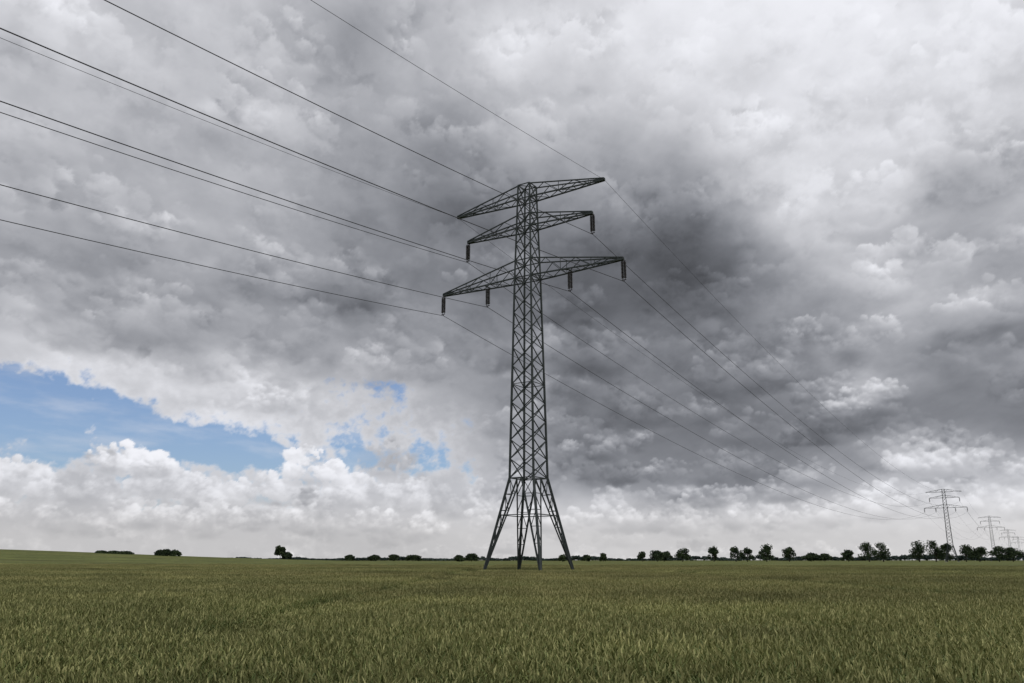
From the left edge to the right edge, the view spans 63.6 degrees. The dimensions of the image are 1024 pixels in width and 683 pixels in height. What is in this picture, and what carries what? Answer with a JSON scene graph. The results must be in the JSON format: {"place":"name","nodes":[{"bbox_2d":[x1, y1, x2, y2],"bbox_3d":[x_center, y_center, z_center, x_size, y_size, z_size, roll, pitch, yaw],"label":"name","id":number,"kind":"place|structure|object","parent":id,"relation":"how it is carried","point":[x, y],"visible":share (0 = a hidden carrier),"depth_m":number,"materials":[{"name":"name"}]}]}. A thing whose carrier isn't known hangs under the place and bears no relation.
{"place":"outdoors","nodes":[
{"label":"outdoors","id":0,"kind":"place"},
{"bbox_2d":[0,0,1023,559],"bbox_3d":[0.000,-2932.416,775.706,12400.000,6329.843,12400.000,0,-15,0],"label":"sky","id":1,"kind":"structure","parent":0,"point":[822,200],"depth_m":5784.28,"materials":[{"name":"grey"}]},
{"bbox_2d":[0,549,1023,682],"bbox_3d":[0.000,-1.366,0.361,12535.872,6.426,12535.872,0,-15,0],"label":"ground","id":2,"kind":"structure","parent":0,"point":[7,556],"depth_m":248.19,"materials":[{"name":"green plant"}]},
{"bbox_2d":[441,177,626,569],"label":"electricity pylon","id":3,"kind":"object","parent":2,"relation":"on","point":[532,478],"visible":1,"depth_m":92.29,"materials":[{"name":"metal"}]},
{"bbox_2d":[0,219,961,539],"bbox_3d":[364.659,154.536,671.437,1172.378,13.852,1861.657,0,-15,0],"label":"overhead power cable","id":4,"kind":"object","parent":3,"relation":"hanging from","point":[370,301],"visible":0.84,"depth_m":81.58,"materials":[{"name":"metal"}]},
{"bbox_2d":[1,38,977,523],"bbox_3d":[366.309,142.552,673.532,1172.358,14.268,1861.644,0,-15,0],"label":"overhead power cable","id":5,"kind":"object","parent":3,"relation":"hanging from","point":[347,176],"visible":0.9,"depth_m":78.80,"materials":[{"name":"metal"}]},
{"bbox_2d":[0,184,1004,541],"bbox_3d":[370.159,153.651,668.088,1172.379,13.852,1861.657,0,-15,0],"label":"overhead power cable","id":6,"kind":"object","parent":3,"relation":"hanging from","point":[346,274],"visible":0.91,"depth_m":74.43,"materials":[{"name":"metal"}]},
{"bbox_2d":[0,112,1012,544],"bbox_3d":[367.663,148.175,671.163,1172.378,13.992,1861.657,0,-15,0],"label":"overhead power cable","id":7,"kind":"object","parent":3,"relation":"hanging from","point":[400,242],"visible":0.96,"depth_m":76.28,"materials":[{"name":"metal"}]},
{"bbox_2d":[0,101,1013,539],"bbox_3d":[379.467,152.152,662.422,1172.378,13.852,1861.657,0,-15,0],"label":"overhead power cable","id":8,"kind":"object","parent":3,"relation":"hanging from","point":[378,231],"visible":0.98,"depth_m":59.37,"materials":[{"name":"metal"}]},
{"bbox_2d":[0,28,1018,539],"bbox_3d":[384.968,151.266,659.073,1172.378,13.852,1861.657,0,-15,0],"label":"overhead power cable","id":9,"kind":"object","parent":3,"relation":"hanging from","point":[358,178],"visible":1,"depth_m":49.98,"materials":[{"name":"metal"}]},
{"bbox_2d":[104,0,1022,544],"bbox_3d":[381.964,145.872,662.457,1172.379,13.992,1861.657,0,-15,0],"label":"overhead power cable","id":10,"kind":"object","parent":3,"relation":"hanging from","point":[412,150],"visible":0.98,"depth_m":61.84,"materials":[{"name":"metal"}]},
{"bbox_2d":[311,0,1008,532],"bbox_3d":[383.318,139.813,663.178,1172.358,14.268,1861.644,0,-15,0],"label":"overhead power cable","id":11,"kind":"object","parent":3,"relation":"hanging from","point":[551,148],"visible":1,"depth_m":80.59,"materials":[{"name":"metal"}]},
{"bbox_2d":[94,540,1023,561],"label":"distant tree row","id":12,"kind":"object","parent":2,"relation":"on","point":[978,553],"visible":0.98,"depth_m":511.70,"materials":[{"name":"green plant"}]},
{"bbox_2d":[229,554,1023,560],"bbox_3d":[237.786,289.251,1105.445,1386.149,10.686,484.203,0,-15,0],"label":"distant woodland","id":13,"kind":"object","parent":2,"relation":"on","point":[797,558],"visible":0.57,"depth_m":1132.07,"materials":[{"name":"green plant"}]},
{"bbox_2d":[924,489,967,561],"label":"electricity pylon","id":14,"kind":"object","parent":2,"relation":"on","point":[948,550],"visible":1,"depth_m":468.76,"materials":[{"name":"metal"}]},
{"bbox_2d":[977,516,1004,560],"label":"electricity pylon","id":15,"kind":"object","parent":2,"relation":"on","point":[991,527],"visible":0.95,"depth_m":834.38,"materials":[{"name":"metal"}]},
{"bbox_2d":[999,529,1013,544],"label":"electricity pylon","id":16,"kind":"object","parent":2,"relation":"on","point":[1004,537],"visible":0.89,"depth_m":1200.96,"materials":[{"name":"metal"}]}
]}

